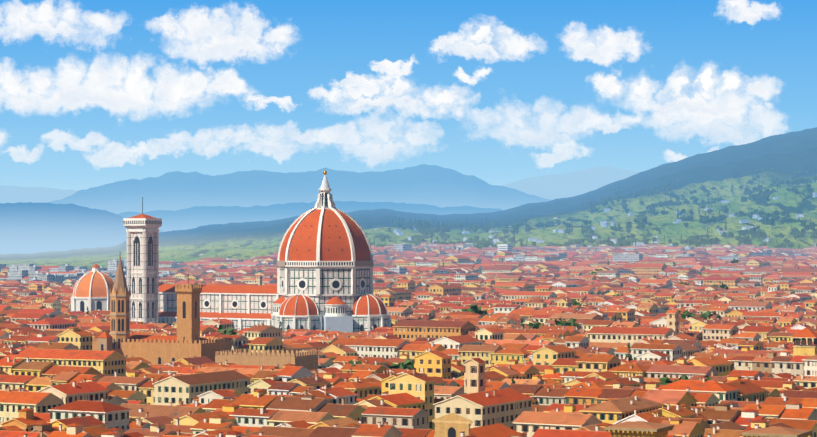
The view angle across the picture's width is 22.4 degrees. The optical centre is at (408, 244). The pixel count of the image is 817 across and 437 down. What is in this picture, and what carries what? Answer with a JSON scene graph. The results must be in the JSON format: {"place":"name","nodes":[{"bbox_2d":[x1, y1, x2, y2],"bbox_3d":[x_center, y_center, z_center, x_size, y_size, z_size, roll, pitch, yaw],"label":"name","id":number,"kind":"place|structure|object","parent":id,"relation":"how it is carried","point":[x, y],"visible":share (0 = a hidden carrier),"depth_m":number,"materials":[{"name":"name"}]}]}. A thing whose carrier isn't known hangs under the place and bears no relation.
{"place":"outdoors","nodes":[
{"label":"outdoors","id":0,"kind":"place"},
{"bbox_2d":[0,132,5,143],"bbox_3d":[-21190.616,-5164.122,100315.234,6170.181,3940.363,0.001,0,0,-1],"label":"cloud","id":1,"kind":"structure","parent":0,"point":[2,135],"depth_m":100348.96,"materials":[{"name":"white"}]},
{"bbox_2d":[9,146,42,162],"bbox_3d":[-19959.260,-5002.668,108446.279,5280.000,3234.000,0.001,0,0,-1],"label":"cloud","id":2,"kind":"structure","parent":0,"point":[28,157],"depth_m":108439.74,"materials":[{"name":"white"}]},
{"bbox_2d":[0,0,123,45],"bbox_3d":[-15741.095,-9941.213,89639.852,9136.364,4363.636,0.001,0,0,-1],"label":"cloud","id":3,"kind":"structure","parent":0,"point":[22,21],"depth_m":89646.18,"materials":[{"name":"white"}]},
{"bbox_2d":[42,130,106,150],"bbox_3d":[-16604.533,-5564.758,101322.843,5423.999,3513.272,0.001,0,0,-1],"label":"cloud","id":4,"kind":"structure","parent":0,"point":[58,138],"depth_m":101325.20,"materials":[{"name":"white"}]},
{"bbox_2d":[0,202,164,253],"bbox_3d":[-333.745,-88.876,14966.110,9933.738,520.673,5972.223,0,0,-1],"label":"mountain","id":5,"kind":"structure","parent":0,"point":[29,227],"depth_m":14037.07,"materials":[{"name":"blue"}]},
{"bbox_2d":[88,142,144,166],"bbox_3d":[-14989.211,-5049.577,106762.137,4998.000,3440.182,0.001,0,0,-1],"label":"cloud","id":6,"kind":"structure","parent":0,"point":[116,154],"depth_m":106758.06,"materials":[{"name":"white"}]},
{"bbox_2d":[0,55,253,118],"bbox_3d":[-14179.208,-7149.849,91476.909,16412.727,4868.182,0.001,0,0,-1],"label":"cloud","id":7,"kind":"structure","parent":0,"point":[121,86],"depth_m":91501.48,"materials":[{"name":"white"}]},
{"bbox_2d":[138,139,185,158],"bbox_3d":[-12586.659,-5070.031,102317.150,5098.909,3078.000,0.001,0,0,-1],"label":"cloud","id":8,"kind":"structure","parent":0,"point":[162,146],"depth_m":102322.67,"materials":[{"name":"white"}]},
{"bbox_2d":[170,125,245,155],"bbox_3d":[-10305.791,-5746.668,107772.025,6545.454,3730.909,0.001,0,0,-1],"label":"cloud","id":9,"kind":"structure","parent":0,"point":[200,140],"depth_m":107769.30,"materials":[{"name":"white"}]},
{"bbox_2d":[147,5,292,63],"bbox_3d":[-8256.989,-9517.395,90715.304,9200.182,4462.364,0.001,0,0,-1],"label":"cloud","id":10,"kind":"structure","parent":0,"point":[200,36],"depth_m":90714.04,"materials":[{"name":"white"}]},
{"bbox_2d":[123,171,390,332],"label":"cathedral","id":11,"kind":"structure","parent":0,"point":[325,263],"depth_m":1309.23,"materials":[{"name":"stone"}]},
{"bbox_2d":[246,94,293,111],"bbox_3d":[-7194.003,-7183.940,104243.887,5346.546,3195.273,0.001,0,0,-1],"label":"cloud","id":12,"kind":"structure","parent":0,"point":[284,102],"depth_m":104246.69,"materials":[{"name":"white"}]},
{"bbox_2d":[236,122,327,162],"bbox_3d":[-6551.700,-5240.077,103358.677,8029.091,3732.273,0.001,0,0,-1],"label":"cloud","id":13,"kind":"structure","parent":0,"point":[275,146],"depth_m":103358.41,"materials":[{"name":"white"}]},
{"bbox_2d":[47,164,550,213],"bbox_3d":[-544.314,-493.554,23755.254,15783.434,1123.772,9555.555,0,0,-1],"label":"mountain","id":14,"kind":"structure","parent":0,"point":[438,186],"depth_m":24680.68,"materials":[{"name":"blue"}]},
{"bbox_2d":[118,200,501,231],"bbox_3d":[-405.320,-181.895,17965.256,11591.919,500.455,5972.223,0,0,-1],"label":"mountain","id":15,"kind":"structure","parent":0,"point":[190,218],"depth_m":19095.96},
{"bbox_2d":[0,166,638,202],"bbox_3d":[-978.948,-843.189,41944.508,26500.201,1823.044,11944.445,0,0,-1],"label":"mountain","id":16,"kind":"structure","parent":0,"point":[564,185],"depth_m":44118.05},
{"bbox_2d":[331,73,384,86],"bbox_3d":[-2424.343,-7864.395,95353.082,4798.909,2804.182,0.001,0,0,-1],"label":"cloud","id":17,"kind":"structure","parent":0,"point":[350,80],"depth_m":95351.41,"materials":[{"name":"white"}]},
{"bbox_2d":[315,115,438,164],"bbox_3d":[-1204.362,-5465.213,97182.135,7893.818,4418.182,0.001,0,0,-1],"label":"cloud","id":18,"kind":"structure","parent":0,"point":[377,149],"depth_m":97173.95,"materials":[{"name":"white"}]},
{"bbox_2d":[371,57,415,74],"bbox_3d":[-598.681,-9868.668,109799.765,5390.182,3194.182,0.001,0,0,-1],"label":"cloud","id":19,"kind":"structure","parent":0,"point":[385,65],"depth_m":109795.10,"materials":[{"name":"white"}]},
{"bbox_2d":[310,69,478,117],"bbox_3d":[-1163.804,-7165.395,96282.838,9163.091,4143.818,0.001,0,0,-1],"label":"cloud","id":20,"kind":"structure","parent":0,"point":[398,97],"depth_m":96294.80,"materials":[{"name":"white"}]},
{"bbox_2d":[0,127,816,268],"bbox_3d":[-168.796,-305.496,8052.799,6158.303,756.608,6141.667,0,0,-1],"label":"hill","id":21,"kind":"structure","parent":0,"point":[786,155],"depth_m":7589.38,"materials":[{"name":"green plant"}]},
{"bbox_2d":[379,236,386,242],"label":"tree grove","id":22,"kind":"object","parent":21,"relation":"on","point":[382,239],"visible":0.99,"depth_m":5940.27,"materials":[{"name":"green plant"}]},
{"bbox_2d":[433,227,439,234],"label":"tree grove","id":23,"kind":"object","parent":21,"relation":"on","point":[436,230],"visible":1,"depth_m":6568.24,"materials":[{"name":"green plant"}]},
{"bbox_2d":[394,192,816,246],"bbox_3d":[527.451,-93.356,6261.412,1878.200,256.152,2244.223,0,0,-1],"label":"hill villas","id":24,"kind":"object","parent":21,"relation":"on","point":[603,223],"visible":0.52,"depth_m":6210.50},
{"bbox_2d":[624,239,630,246],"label":"broadleaf tree","id":25,"kind":"object","parent":21,"relation":"on","point":[627,243],"visible":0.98,"depth_m":5377.98,"materials":[{"name":"green plant"}]},
{"bbox_2d":[642,237,649,243],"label":"broadleaf tree","id":26,"kind":"object","parent":21,"relation":"on","point":[645,240],"visible":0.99,"depth_m":5453.81,"materials":[{"name":"green plant"}]},
{"bbox_2d":[699,237,706,244],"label":"tree grove","id":27,"kind":"object","parent":21,"relation":"on","point":[701,239],"visible":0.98,"depth_m":5314.28,"materials":[{"name":"green plant"}]},
{"bbox_2d":[712,237,719,243],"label":"tree grove","id":28,"kind":"object","parent":21,"relation":"on","point":[716,239],"visible":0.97,"depth_m":5312.37,"materials":[{"name":"green plant"}]},
{"bbox_2d":[720,232,727,238],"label":"broadleaf tree","id":29,"kind":"object","parent":21,"relation":"on","point":[724,234],"visible":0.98,"depth_m":5522.66,"materials":[{"name":"green plant"}]},
{"bbox_2d":[726,231,734,238],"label":"tree grove","id":30,"kind":"object","parent":21,"relation":"on","point":[730,234],"visible":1,"depth_m":5458.93,"materials":[{"name":"green plant"}]},
{"bbox_2d":[740,236,747,243],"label":"broadleaf tree","id":31,"kind":"object","parent":21,"relation":"on","point":[743,240],"visible":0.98,"depth_m":5352.14,"materials":[{"name":"green plant"}]},
{"bbox_2d":[768,218,775,228],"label":"tree grove","id":32,"kind":"object","parent":21,"relation":"on","point":[771,222],"visible":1,"depth_m":5706.61,"materials":[{"name":"green plant"}]},
{"bbox_2d":[773,214,779,221],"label":"tree grove","id":33,"kind":"object","parent":21,"relation":"on","point":[776,217],"visible":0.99,"depth_m":5884.91,"materials":[{"name":"green plant"}]},
{"bbox_2d":[779,218,785,224],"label":"tree grove","id":34,"kind":"object","parent":21,"relation":"on","point":[782,222],"visible":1,"depth_m":5789.69,"materials":[{"name":"green plant"}]},
{"bbox_2d":[792,229,799,234],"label":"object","id":35,"kind":"object","parent":21,"relation":"on","point":[795,231],"visible":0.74,"depth_m":5511.49,"materials":[{"name":"white"}]},
{"bbox_2d":[0,0,816,190],"label":"sky","id":36,"kind":"structure","parent":0,"point":[332,39],"materials":[{"name":"blue"}]},
{"bbox_2d":[455,67,490,84],"bbox_3d":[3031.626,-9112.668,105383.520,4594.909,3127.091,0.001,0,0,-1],"label":"cloud","id":37,"kind":"structure","parent":0,"point":[464,77],"depth_m":105387.91,"materials":[{"name":"white"}]},
{"bbox_2d":[430,22,542,62],"bbox_3d":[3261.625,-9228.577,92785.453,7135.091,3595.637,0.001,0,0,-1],"label":"cloud","id":38,"kind":"structure","parent":0,"point":[511,44],"depth_m":92790.20,"materials":[{"name":"white"}]},
{"bbox_2d":[468,100,598,145],"bbox_3d":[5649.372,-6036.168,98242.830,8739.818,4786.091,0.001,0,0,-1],"label":"cloud","id":39,"kind":"structure","parent":0,"point":[575,121],"depth_m":98257.78,"materials":[{"name":"white"}]},
{"bbox_2d":[537,141,587,166],"bbox_3d":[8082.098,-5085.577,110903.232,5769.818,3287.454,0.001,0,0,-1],"label":"cloud","id":40,"kind":"structure","parent":0,"point":[564,151],"depth_m":110904.09,"materials":[{"name":"white"}]},
{"bbox_2d":[562,22,640,65],"bbox_3d":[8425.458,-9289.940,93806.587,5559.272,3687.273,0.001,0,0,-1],"label":"cloud","id":41,"kind":"structure","parent":0,"point":[606,46],"depth_m":93814.84,"materials":[{"name":"white"}]},
{"bbox_2d":[582,115,640,133],"bbox_3d":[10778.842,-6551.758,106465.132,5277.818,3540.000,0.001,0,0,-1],"label":"cloud","id":42,"kind":"structure","parent":0,"point":[605,124],"depth_m":106460.49,"materials":[{"name":"white"}]},
{"bbox_2d":[591,64,778,123],"bbox_3d":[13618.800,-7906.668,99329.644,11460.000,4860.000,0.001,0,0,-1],"label":"cloud","id":43,"kind":"structure","parent":0,"point":[730,100],"depth_m":99336.64,"materials":[{"name":"white"}]},
{"bbox_2d":[665,148,717,161],"bbox_3d":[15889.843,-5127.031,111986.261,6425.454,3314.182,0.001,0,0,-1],"label":"cloud","id":44,"kind":"structure","parent":0,"point":[675,157],"depth_m":111953.52,"materials":[{"name":"white"}]},
{"bbox_2d":[645,103,785,144],"bbox_3d":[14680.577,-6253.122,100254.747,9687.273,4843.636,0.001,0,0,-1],"label":"cloud","id":45,"kind":"structure","parent":0,"point":[765,122],"depth_m":100272.95,"materials":[{"name":"white"}]},
{"bbox_2d":[719,0,778,24],"bbox_3d":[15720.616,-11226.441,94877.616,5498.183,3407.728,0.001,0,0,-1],"label":"cloud","id":46,"kind":"structure","parent":0,"point":[740,11],"depth_m":94874.61,"materials":[{"name":"white"}]},
{"bbox_3d":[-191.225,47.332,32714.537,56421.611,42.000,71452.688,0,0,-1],"label":"ground","id":47,"kind":"structure","parent":0,"visible":0},
{"bbox_2d":[71,264,113,311],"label":"domed building","id":48,"kind":"structure","parent":47,"relation":"on","point":[91,290],"depth_m":1614.29,"materials":[{"name":"stone"}]},
{"bbox_2d":[97,255,130,353],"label":"church spire","id":49,"kind":"structure","parent":47,"relation":"on","point":[120,294],"depth_m":989.18,"materials":[{"name":"stone"}]},
{"bbox_2d":[92,273,317,370],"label":"fortress palace","id":50,"kind":"structure","parent":47,"relation":"on","point":[187,341],"depth_m":978.01,"materials":[{"name":"stone"}]},
{"bbox_2d":[217,325,235,334],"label":"broadleaf tree","id":51,"kind":"object","parent":47,"relation":"on","point":[228,331],"visible":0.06,"depth_m":1142.21,"materials":[{"name":"green plant"}]},
{"bbox_2d":[348,360,361,365],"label":"broadleaf tree","id":52,"kind":"object","parent":47,"relation":"on","point":[353,364],"visible":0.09,"depth_m":813.02,"materials":[{"name":"green plant"}]},
{"bbox_2d":[389,359,413,369],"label":"broadleaf tree","id":53,"kind":"object","parent":47,"relation":"on","point":[406,364],"visible":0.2,"depth_m":896.56,"materials":[{"name":"green plant"}]},
{"bbox_2d":[0,242,816,436],"bbox_3d":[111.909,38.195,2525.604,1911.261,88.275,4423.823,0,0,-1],"label":"city buildings","id":54,"kind":"structure","parent":47,"relation":"on","point":[59,377],"depth_m":948.53,"materials":[{"name":"orange tile"}]},
{"bbox_2d":[152,275,678,429],"bbox_3d":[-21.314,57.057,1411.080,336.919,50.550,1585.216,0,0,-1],"label":"buildings","id":55,"kind":"structure","parent":47,"relation":"on","point":[476,404],"depth_m":723.40,"materials":[{"name":"beige paint"}]},
{"bbox_2d":[461,304,486,315],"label":"broadleaf tree","id":56,"kind":"object","parent":47,"relation":"on","point":[474,308],"visible":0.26,"depth_m":1482.72,"materials":[{"name":"green plant"}]},
{"bbox_2d":[432,413,516,436],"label":"building","id":57,"kind":"structure","parent":47,"relation":"on","point":[451,425],"depth_m":550.30,"materials":[{"name":"paint"}]},
{"bbox_2d":[498,244,511,251],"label":"building","id":58,"kind":"structure","parent":47,"relation":"on","point":[504,247],"depth_m":3682.70,"materials":[{"name":"stone"}]},
{"bbox_2d":[523,322,544,328],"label":"broadleaf tree","id":59,"kind":"object","parent":47,"relation":"on","point":[537,325],"visible":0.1,"depth_m":1233.21,"materials":[{"name":"green plant"}]},
{"bbox_2d":[550,317,578,327],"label":"broadleaf tree","id":60,"kind":"object","parent":47,"relation":"on","point":[571,321],"visible":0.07,"depth_m":1232.69,"materials":[{"name":"green plant"}]},
{"bbox_2d":[569,298,583,305],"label":"broadleaf tree","id":61,"kind":"object","parent":47,"relation":"on","point":[574,302],"visible":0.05,"depth_m":1673.80,"materials":[{"name":"green plant"}]},
{"bbox_2d":[626,343,631,360],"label":"cypress tree","id":62,"kind":"object","parent":47,"relation":"on","point":[628,354],"visible":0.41,"depth_m":924.06,"materials":[{"name":"green plant"}]},
{"bbox_2d":[658,375,689,384],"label":"broadleaf tree","id":63,"kind":"object","parent":47,"relation":"on","point":[666,380],"visible":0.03,"depth_m":789.66,"materials":[{"name":"green plant"}]},
{"bbox_2d":[678,310,699,318],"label":"broadleaf tree","id":64,"kind":"object","parent":47,"relation":"on","point":[685,314],"visible":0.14,"depth_m":1397.95,"materials":[{"name":"green plant"}]},
{"bbox_2d":[674,375,707,381],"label":"broadleaf tree","id":65,"kind":"object","parent":47,"relation":"on","point":[684,377],"visible":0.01,"depth_m":775.72,"materials":[{"name":"green plant"}]},
{"bbox_2d":[604,421,811,436],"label":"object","id":66,"kind":"structure","parent":47,"relation":"on","point":[639,429],"depth_m":434.34,"materials":[{"name":"tile"}]},
{"bbox_2d":[700,311,720,318],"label":"broadleaf tree","id":67,"kind":"object","parent":47,"relation":"on","point":[707,314],"visible":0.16,"depth_m":1401.43,"materials":[{"name":"green plant"}]},
{"bbox_2d":[717,282,728,288],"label":"broadleaf tree","id":68,"kind":"object","parent":47,"relation":"on","point":[724,286],"visible":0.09,"depth_m":2140.54,"materials":[{"name":"green plant"}]},
{"bbox_2d":[791,328,816,356],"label":"tower","id":69,"kind":"structure","parent":47,"relation":"on","point":[809,349],"depth_m":864.22,"materials":[{"name":"paint"}]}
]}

